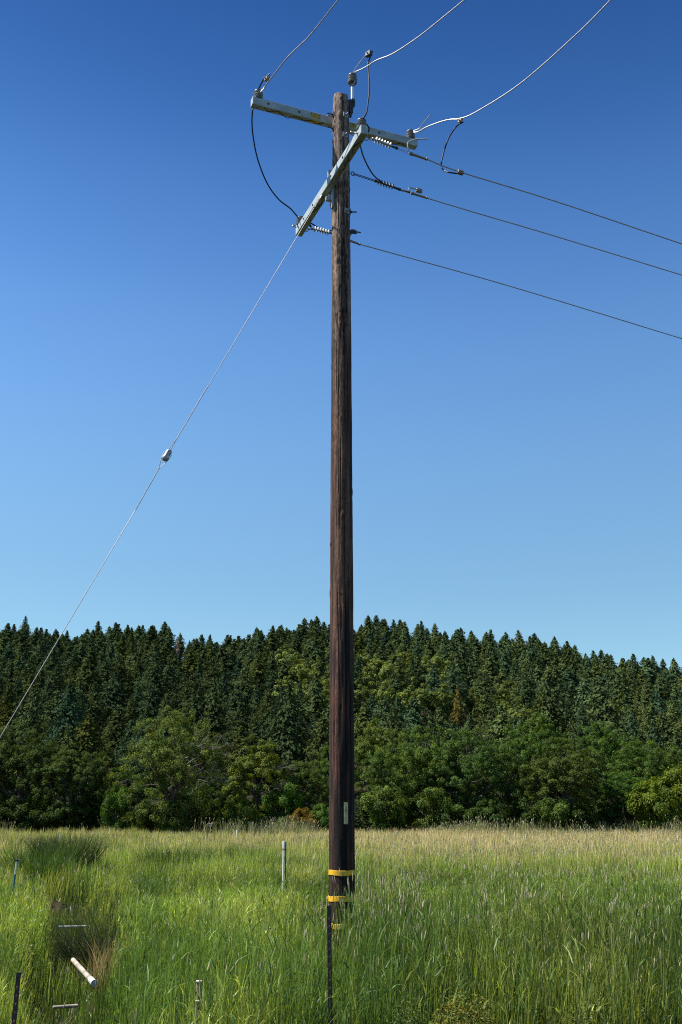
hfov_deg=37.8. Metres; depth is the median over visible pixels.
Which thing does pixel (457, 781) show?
oak tree
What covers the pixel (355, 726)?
conifer
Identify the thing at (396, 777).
oak tree
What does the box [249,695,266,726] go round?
conifer
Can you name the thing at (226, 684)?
conifer
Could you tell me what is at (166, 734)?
conifer
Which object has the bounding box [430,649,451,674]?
hardwood tree
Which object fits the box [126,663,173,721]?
conifer
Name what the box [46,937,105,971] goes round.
dead brush
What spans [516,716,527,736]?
conifer
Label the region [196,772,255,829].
oak tree
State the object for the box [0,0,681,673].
sky
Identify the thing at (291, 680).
hardwood tree
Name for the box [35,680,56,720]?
conifer
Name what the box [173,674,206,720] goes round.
conifer
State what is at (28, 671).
conifer
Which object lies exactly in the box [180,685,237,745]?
conifer
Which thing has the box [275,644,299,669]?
hardwood tree
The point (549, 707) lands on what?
conifer
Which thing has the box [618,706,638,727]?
conifer
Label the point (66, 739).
conifer
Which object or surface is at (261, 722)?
conifer
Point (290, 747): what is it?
conifer
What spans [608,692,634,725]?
hardwood tree
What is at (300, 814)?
shrub
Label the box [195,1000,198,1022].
wooden stake
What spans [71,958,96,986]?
broken pipe
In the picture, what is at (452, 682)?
conifer
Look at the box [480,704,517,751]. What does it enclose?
conifer
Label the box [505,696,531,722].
hardwood tree
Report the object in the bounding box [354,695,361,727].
conifer
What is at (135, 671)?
conifer
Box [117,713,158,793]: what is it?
conifer
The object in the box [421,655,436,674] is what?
hardwood tree
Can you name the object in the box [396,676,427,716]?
hardwood tree
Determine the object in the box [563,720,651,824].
oak tree
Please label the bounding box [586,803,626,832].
shrub
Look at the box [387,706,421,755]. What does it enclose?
conifer
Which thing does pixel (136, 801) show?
oak tree
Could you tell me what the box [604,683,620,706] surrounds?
conifer
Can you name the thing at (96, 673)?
conifer
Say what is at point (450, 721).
conifer
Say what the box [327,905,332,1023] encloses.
fence post
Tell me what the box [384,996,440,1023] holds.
leafy weed
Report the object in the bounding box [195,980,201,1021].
wooden stake
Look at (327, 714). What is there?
conifer
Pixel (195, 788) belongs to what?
conifer
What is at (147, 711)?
conifer
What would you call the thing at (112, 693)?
conifer
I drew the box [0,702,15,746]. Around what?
conifer
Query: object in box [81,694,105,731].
conifer
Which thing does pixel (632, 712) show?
conifer
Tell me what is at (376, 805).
shrub
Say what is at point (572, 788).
oak tree
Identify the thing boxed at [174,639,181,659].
dead conifer
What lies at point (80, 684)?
conifer
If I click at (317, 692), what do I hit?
conifer
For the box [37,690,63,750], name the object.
conifer
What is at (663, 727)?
conifer
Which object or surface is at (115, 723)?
conifer
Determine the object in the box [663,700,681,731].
conifer
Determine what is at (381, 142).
strain insulator
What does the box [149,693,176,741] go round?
conifer
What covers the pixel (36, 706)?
conifer
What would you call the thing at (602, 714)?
conifer
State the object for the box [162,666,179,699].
conifer
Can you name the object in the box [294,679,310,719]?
hardwood tree
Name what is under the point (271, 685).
conifer
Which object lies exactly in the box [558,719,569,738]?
conifer
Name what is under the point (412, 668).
conifer
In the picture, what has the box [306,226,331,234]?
strain insulator
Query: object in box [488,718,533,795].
conifer
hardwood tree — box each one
[267,680,296,704]
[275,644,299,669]
[281,675,297,691]
[289,659,308,684]
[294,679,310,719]
[297,659,320,689]
[311,656,329,669]
[319,670,329,695]
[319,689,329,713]
[354,679,370,713]
[356,649,374,674]
[360,665,379,698]
[368,653,387,680]
[370,681,398,712]
[379,655,405,689]
[390,644,412,667]
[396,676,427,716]
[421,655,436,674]
[425,668,448,692]
[425,684,455,719]
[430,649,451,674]
[465,687,482,717]
[491,688,513,712]
[495,680,515,705]
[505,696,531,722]
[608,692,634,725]
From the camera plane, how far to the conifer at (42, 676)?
286.50 m
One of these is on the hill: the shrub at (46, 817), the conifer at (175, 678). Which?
the conifer at (175, 678)
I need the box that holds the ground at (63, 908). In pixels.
[26,833,200,1023]
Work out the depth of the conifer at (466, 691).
294.45 m
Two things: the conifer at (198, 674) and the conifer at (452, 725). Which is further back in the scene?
the conifer at (198, 674)
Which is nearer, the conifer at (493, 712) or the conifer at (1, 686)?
the conifer at (493, 712)
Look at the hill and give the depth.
209.62 m
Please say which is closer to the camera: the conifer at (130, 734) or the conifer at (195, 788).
the conifer at (195, 788)
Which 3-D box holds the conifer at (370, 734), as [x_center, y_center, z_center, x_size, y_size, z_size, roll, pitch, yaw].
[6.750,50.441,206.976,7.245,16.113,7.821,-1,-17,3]
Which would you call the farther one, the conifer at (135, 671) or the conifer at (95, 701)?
the conifer at (135, 671)
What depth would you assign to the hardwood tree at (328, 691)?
273.36 m
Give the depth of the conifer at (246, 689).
279.53 m
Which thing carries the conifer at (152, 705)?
on the hill
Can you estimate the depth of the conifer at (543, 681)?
296.32 m
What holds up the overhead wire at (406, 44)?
attached to the utility pole
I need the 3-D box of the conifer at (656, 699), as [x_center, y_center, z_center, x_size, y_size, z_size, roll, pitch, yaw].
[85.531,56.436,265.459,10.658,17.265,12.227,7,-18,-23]
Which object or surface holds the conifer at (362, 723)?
on the hill
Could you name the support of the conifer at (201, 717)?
on the hill
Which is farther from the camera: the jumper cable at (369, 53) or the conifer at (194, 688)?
the conifer at (194, 688)
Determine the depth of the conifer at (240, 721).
224.15 m
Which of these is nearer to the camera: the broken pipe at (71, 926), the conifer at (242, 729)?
the broken pipe at (71, 926)
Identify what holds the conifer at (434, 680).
on the hill
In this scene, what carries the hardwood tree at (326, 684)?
on the hill
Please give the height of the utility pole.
12.710 m
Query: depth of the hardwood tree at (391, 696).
273.74 m
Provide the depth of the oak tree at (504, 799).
91.80 m
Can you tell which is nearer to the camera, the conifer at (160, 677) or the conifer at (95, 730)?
the conifer at (95, 730)
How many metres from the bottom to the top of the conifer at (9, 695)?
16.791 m
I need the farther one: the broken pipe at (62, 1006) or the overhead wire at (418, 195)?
the overhead wire at (418, 195)
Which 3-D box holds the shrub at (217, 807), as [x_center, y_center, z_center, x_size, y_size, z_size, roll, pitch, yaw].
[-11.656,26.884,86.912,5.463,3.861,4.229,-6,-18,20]
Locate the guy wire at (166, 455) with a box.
[0,195,321,737]
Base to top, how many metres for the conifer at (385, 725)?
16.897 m
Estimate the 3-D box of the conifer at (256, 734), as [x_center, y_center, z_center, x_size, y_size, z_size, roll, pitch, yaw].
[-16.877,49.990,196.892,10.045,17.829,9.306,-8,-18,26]
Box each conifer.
[0,670,8,693]
[0,678,5,702]
[0,681,18,713]
[0,694,38,771]
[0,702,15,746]
[3,727,59,804]
[8,659,39,698]
[9,687,50,744]
[11,679,27,704]
[17,673,42,707]
[18,616,30,633]
[23,661,51,698]
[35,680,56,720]
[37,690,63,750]
[38,666,67,704]
[38,724,91,799]
[39,683,103,761]
[53,664,65,703]
[59,690,105,742]
[59,702,84,746]
[60,661,80,695]
[63,658,105,700]
[68,713,126,793]
[71,681,89,702]
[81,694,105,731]
[86,666,105,705]
[87,659,127,702]
[87,682,113,733]
[89,671,136,721]
[90,717,101,748]
[95,706,127,770]
[102,677,121,722]
[104,714,128,744]
[105,719,137,784]
[106,656,136,700]
[108,659,117,673]
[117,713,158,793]
[121,695,139,728]
[124,648,176,691]
[124,663,142,692]
[124,683,146,720]
[125,666,166,716]
[125,707,159,740]
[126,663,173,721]
[132,684,162,729]
[144,738,196,797]
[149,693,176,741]
[153,718,170,761]
[155,698,178,730]
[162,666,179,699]
[164,660,182,681]
[168,682,184,721]
[169,674,180,698]
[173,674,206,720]
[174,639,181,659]
[176,713,191,783]
[177,673,190,708]
[180,685,203,722]
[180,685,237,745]
[182,734,225,786]
[183,689,227,736]
[184,741,225,804]
[184,745,235,796]
[190,662,206,693]
[193,715,209,745]
[199,658,223,704]
[207,671,234,707]
[216,681,232,730]
[218,701,253,761]
[221,726,249,780]
[222,683,251,742]
[229,667,260,711]
[233,695,254,729]
[236,720,274,790]
[238,724,293,783]
[239,651,271,702]
[246,686,262,717]
[249,682,317,780]
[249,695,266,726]
[249,719,277,784]
[251,689,279,740]
[258,670,282,699]
[260,666,280,700]
[264,701,302,779]
[274,686,296,734]
[292,716,316,770]
[294,682,311,730]
[296,672,329,728]
[297,716,328,804]
[304,677,328,706]
[305,714,318,744]
[309,704,329,775]
[329,664,372,701]
[354,658,377,696]
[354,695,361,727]
[354,703,383,765]
[354,716,359,740]
[355,719,399,791]
[357,694,380,720]
[358,715,382,750]
[371,695,392,733]
[376,655,417,700]
[381,696,410,737]
[383,671,410,707]
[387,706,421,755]
[399,698,427,773]
[405,659,422,690]
[417,715,452,795]
[419,707,467,792]
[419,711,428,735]
[421,664,449,716]
[423,711,472,755]
[440,665,476,712]
[443,720,473,792]
[446,671,474,711]
[449,685,466,727]
[451,724,475,771]
[460,714,482,752]
[470,686,497,740]
[471,739,485,781]
[473,676,485,698]
[475,672,505,702]
[479,700,500,755]
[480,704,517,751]
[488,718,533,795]
[505,672,540,721]
[507,675,530,711]
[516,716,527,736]
[522,670,575,737]
[522,704,545,776]
[536,685,545,711]
[538,671,553,696]
[555,686,573,722]
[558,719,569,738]
[559,720,579,753]
[561,684,579,724]
[563,678,620,740]
[564,703,599,762]
[574,681,644,763]
[594,749,613,791]
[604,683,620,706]
[609,673,639,714]
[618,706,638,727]
[622,715,646,764]
[624,687,664,727]
[624,709,643,747]
[633,686,641,712]
[635,698,670,727]
[636,710,664,750]
[638,703,670,740]
[638,722,672,776]
[651,691,677,740]
[653,712,680,754]
[663,694,681,721]
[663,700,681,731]
[665,730,681,770]
[669,715,681,743]
[678,696,681,715]
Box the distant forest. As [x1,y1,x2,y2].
[0,615,681,713]
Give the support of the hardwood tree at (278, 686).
on the hill
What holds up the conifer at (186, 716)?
on the hill
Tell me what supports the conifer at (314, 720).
on the hill
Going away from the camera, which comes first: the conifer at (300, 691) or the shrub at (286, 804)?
the shrub at (286, 804)
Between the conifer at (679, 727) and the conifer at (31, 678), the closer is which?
the conifer at (679, 727)
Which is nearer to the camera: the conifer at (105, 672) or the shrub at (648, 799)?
the shrub at (648, 799)
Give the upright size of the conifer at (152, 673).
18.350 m
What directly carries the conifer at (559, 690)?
on the hill
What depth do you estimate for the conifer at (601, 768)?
193.16 m
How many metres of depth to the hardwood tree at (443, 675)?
315.31 m
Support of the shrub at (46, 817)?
on the ground at (63, 908)
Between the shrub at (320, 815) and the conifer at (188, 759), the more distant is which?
the conifer at (188, 759)
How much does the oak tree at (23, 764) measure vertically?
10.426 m
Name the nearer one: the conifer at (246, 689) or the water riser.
the water riser
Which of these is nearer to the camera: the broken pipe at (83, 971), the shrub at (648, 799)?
the broken pipe at (83, 971)
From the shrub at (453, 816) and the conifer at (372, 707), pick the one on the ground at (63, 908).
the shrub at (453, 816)
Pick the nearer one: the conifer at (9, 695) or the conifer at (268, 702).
the conifer at (268, 702)
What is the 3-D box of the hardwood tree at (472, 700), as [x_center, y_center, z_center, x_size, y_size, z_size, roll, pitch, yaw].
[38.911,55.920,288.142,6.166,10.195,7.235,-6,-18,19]
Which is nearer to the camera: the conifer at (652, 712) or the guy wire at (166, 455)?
the guy wire at (166, 455)
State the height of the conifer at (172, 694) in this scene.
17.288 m
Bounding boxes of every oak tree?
[0,720,61,832]
[22,742,115,833]
[98,767,154,830]
[106,705,240,833]
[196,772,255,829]
[222,734,298,831]
[265,761,328,829]
[305,745,360,820]
[354,717,411,829]
[360,742,436,831]
[391,726,464,831]
[421,727,511,825]
[470,739,530,829]
[494,711,573,826]
[518,737,620,833]
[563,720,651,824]
[591,772,656,831]
[604,740,681,824]
[650,745,681,792]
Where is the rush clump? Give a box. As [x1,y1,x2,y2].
[15,897,129,979]
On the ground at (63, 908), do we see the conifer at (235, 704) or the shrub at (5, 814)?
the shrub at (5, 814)
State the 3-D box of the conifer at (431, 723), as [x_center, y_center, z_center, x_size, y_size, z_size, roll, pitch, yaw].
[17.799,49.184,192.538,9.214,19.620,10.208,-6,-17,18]
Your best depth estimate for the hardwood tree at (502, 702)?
270.91 m
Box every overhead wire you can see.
[260,0,337,92]
[350,240,681,338]
[353,0,464,72]
[398,138,681,243]
[401,187,681,274]
[413,0,610,132]
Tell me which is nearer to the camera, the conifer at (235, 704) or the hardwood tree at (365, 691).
the conifer at (235, 704)
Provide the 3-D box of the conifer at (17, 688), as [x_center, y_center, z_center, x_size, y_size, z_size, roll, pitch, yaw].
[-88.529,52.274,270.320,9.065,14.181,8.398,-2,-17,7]
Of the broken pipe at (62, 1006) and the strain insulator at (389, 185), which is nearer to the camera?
the broken pipe at (62, 1006)
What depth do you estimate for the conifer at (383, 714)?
235.75 m
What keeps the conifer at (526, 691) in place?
on the hill
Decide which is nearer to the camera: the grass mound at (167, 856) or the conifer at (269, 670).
the grass mound at (167, 856)
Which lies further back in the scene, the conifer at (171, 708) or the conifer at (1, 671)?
the conifer at (1, 671)
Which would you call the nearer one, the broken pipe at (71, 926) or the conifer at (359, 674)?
the broken pipe at (71, 926)
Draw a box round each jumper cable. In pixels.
[251,74,360,232]
[360,50,421,192]
[440,117,463,175]
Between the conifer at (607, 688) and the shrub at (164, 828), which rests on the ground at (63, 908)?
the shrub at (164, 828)
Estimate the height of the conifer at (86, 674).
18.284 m
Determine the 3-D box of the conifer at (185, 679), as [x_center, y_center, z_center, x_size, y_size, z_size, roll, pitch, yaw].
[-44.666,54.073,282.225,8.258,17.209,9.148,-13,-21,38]
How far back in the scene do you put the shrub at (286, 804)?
83.41 m
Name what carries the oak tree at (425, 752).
on the ground at (63, 908)
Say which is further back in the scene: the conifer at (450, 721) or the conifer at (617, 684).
the conifer at (617, 684)
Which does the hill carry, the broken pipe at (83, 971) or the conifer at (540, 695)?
the conifer at (540, 695)
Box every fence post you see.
[11,972,20,1023]
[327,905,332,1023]
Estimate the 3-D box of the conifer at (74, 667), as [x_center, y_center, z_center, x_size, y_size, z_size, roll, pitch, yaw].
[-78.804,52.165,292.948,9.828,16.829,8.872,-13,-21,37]
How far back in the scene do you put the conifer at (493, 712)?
227.57 m
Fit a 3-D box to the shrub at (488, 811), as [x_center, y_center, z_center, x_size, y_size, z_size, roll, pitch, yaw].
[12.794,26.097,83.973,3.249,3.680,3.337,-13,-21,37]
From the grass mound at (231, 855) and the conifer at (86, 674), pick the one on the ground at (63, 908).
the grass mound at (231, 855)
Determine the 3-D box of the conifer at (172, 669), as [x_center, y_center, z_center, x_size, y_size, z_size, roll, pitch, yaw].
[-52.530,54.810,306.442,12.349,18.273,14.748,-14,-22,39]
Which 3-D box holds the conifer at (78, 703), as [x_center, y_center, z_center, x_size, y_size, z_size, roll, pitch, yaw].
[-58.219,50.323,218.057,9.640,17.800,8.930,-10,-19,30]
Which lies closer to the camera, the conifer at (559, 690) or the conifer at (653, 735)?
the conifer at (653, 735)
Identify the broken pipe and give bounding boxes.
[52,1004,77,1008]
[58,925,85,927]
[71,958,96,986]
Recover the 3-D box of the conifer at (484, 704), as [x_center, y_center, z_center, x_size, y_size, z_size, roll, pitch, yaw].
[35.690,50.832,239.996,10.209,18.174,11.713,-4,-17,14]
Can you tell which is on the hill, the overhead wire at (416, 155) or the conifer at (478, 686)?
the conifer at (478, 686)
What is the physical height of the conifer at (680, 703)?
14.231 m
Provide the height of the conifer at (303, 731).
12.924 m
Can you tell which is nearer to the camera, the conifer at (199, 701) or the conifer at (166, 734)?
the conifer at (166, 734)
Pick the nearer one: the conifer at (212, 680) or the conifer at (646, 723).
the conifer at (646, 723)
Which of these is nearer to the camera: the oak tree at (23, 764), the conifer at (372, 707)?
the oak tree at (23, 764)
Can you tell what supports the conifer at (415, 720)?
on the hill
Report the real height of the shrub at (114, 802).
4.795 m
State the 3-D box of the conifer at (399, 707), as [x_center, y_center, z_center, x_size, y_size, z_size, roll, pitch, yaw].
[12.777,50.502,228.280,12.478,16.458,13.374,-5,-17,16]
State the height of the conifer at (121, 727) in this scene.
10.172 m
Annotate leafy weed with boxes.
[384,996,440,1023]
[429,991,501,1023]
[557,1001,613,1023]
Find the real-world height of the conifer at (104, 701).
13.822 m
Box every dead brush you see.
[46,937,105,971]
[47,960,107,987]
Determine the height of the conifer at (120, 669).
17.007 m
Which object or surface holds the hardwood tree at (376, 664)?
on the hill
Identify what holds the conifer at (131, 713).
on the hill
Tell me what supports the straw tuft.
on the ground at (63, 908)
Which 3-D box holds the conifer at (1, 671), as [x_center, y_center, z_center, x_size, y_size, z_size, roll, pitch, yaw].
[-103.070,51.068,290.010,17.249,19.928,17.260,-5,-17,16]
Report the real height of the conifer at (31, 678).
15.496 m
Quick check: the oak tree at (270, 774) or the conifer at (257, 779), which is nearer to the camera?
the oak tree at (270, 774)
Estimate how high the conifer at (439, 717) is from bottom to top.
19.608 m
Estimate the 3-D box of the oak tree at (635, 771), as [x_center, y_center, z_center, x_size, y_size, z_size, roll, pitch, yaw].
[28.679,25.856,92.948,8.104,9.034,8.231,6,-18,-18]
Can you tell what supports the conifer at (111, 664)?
on the hill
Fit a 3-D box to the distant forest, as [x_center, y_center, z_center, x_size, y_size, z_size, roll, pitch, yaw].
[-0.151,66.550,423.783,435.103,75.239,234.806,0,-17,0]
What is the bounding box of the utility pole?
[251,72,417,959]
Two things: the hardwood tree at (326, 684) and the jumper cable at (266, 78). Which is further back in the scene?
the hardwood tree at (326, 684)
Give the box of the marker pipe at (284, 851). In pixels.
[282,841,285,884]
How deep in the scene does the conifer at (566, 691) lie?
268.36 m
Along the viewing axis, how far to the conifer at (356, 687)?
292.89 m
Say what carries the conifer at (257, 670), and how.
on the hill
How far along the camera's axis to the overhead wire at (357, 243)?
15.50 m
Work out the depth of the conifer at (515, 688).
286.54 m
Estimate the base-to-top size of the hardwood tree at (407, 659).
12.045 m
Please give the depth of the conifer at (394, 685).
283.98 m
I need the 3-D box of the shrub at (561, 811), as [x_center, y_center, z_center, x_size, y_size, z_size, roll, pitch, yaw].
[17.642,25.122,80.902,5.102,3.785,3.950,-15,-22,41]
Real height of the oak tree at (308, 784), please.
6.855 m
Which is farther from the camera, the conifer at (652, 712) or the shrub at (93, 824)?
the conifer at (652, 712)
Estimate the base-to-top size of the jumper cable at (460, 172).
1.110 m
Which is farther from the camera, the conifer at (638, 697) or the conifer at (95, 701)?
the conifer at (638, 697)
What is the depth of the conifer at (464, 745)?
210.62 m
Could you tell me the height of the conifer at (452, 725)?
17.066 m
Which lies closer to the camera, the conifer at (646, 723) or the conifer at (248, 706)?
the conifer at (646, 723)
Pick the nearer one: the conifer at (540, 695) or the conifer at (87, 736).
the conifer at (87, 736)
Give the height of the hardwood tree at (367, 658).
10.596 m
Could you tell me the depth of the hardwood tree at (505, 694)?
311.95 m
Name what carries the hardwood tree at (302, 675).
on the hill
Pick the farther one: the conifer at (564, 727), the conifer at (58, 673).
the conifer at (58, 673)
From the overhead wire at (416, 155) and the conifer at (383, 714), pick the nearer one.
the overhead wire at (416, 155)
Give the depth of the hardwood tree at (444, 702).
274.43 m
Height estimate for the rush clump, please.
1.411 m
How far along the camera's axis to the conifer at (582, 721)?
209.22 m
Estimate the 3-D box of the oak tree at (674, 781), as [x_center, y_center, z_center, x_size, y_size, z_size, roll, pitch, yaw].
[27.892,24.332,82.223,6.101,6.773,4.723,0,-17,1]
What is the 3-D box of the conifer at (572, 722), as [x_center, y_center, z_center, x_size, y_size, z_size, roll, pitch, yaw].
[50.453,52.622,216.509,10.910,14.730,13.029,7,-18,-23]
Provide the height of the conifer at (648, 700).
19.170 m
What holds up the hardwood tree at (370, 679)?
on the hill
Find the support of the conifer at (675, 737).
on the hill
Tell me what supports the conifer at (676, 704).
on the hill
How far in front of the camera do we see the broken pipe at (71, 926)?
19.15 m
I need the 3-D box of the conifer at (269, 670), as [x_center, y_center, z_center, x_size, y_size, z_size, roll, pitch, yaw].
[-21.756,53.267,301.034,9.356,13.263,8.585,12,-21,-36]
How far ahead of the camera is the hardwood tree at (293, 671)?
333.33 m
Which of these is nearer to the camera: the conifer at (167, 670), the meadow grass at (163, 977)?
the meadow grass at (163, 977)
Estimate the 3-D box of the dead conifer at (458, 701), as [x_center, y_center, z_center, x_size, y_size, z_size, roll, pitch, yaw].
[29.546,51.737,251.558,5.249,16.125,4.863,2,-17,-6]
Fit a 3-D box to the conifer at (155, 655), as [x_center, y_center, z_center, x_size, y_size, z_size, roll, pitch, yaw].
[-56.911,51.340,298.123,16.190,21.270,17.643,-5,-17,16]
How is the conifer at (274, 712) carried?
on the hill
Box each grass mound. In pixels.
[0,841,90,889]
[20,829,117,877]
[133,844,215,868]
[195,845,269,862]
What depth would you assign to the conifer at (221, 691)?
263.64 m
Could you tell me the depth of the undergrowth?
94.39 m
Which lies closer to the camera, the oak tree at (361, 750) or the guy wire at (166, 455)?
the guy wire at (166, 455)
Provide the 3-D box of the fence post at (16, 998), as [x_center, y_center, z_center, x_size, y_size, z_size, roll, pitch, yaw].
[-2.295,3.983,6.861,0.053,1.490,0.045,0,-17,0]
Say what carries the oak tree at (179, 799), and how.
on the ground at (63, 908)
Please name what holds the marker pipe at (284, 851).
on the ground at (63, 908)
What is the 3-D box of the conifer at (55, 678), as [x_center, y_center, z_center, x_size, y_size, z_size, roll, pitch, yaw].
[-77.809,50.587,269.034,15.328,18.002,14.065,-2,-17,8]
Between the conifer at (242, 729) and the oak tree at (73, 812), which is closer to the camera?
the oak tree at (73, 812)
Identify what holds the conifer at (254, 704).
on the hill
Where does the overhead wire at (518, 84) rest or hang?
attached to the utility pole
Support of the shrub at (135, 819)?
on the ground at (63, 908)
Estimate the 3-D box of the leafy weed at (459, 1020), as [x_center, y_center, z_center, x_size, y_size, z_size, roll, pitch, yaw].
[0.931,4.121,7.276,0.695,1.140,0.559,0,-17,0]
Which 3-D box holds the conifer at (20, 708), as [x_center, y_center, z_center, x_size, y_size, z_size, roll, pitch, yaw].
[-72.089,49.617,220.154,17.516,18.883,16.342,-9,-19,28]
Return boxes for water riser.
[11,859,20,899]
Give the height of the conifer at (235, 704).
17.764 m
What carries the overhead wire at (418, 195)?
attached to the strain insulator at (389, 185)
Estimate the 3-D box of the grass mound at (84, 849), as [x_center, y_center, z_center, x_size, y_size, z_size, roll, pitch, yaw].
[-9.278,11.854,34.081,3.557,1.920,3.011,0,-17,0]
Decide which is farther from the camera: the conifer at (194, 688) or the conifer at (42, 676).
the conifer at (42, 676)
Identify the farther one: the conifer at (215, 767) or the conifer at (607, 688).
the conifer at (607, 688)
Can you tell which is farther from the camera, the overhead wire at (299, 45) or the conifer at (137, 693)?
the conifer at (137, 693)
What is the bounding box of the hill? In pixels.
[15,658,642,809]
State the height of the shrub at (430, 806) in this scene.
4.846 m
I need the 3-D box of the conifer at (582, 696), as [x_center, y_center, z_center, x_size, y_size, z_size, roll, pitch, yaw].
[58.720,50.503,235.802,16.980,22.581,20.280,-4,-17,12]
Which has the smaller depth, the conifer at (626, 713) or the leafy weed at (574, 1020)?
the leafy weed at (574, 1020)
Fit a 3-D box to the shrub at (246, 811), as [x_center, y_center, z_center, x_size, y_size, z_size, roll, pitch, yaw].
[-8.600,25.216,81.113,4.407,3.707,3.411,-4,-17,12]
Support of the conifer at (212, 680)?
on the hill
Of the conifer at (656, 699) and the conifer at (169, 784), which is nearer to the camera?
the conifer at (169, 784)
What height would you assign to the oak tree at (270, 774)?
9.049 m
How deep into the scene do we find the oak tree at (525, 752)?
102.41 m
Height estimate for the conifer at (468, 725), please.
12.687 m
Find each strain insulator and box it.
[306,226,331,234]
[351,171,400,190]
[365,137,397,149]
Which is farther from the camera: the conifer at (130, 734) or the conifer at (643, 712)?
the conifer at (643, 712)
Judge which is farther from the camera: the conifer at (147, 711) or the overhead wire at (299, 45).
the conifer at (147, 711)
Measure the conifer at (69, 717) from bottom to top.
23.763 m
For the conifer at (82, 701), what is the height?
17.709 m
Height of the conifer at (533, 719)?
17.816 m
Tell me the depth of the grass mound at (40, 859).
31.84 m
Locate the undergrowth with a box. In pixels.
[1,642,680,835]
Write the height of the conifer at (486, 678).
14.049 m
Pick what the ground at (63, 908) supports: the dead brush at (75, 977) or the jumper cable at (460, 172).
the dead brush at (75, 977)
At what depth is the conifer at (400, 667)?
299.31 m
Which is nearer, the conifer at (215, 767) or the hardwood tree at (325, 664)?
the conifer at (215, 767)
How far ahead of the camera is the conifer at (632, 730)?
228.40 m
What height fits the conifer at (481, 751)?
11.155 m
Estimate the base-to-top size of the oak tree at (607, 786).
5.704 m
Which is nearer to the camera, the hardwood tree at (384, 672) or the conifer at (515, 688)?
the conifer at (515, 688)
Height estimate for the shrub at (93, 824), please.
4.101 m
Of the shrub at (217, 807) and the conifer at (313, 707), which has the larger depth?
the conifer at (313, 707)
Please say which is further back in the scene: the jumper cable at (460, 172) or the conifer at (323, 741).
the conifer at (323, 741)
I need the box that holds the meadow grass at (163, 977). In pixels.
[0,816,681,1023]
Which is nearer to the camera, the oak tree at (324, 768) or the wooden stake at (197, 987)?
the wooden stake at (197, 987)
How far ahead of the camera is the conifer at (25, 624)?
505.12 m
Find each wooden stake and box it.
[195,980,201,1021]
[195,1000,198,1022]
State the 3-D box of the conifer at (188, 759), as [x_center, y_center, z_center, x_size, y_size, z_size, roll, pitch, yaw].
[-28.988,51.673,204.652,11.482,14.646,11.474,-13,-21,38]
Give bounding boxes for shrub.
[0,803,22,832]
[15,798,60,835]
[63,795,109,833]
[100,786,129,832]
[120,804,158,832]
[152,804,180,833]
[185,797,222,833]
[210,799,265,831]
[261,782,303,829]
[288,806,316,830]
[309,803,328,832]
[360,785,407,832]
[405,787,453,833]
[436,804,482,829]
[471,799,513,829]
[521,797,584,833]
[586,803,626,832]
[624,780,681,832]
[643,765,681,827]
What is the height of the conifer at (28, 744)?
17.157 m
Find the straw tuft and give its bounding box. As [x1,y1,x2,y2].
[79,928,160,993]

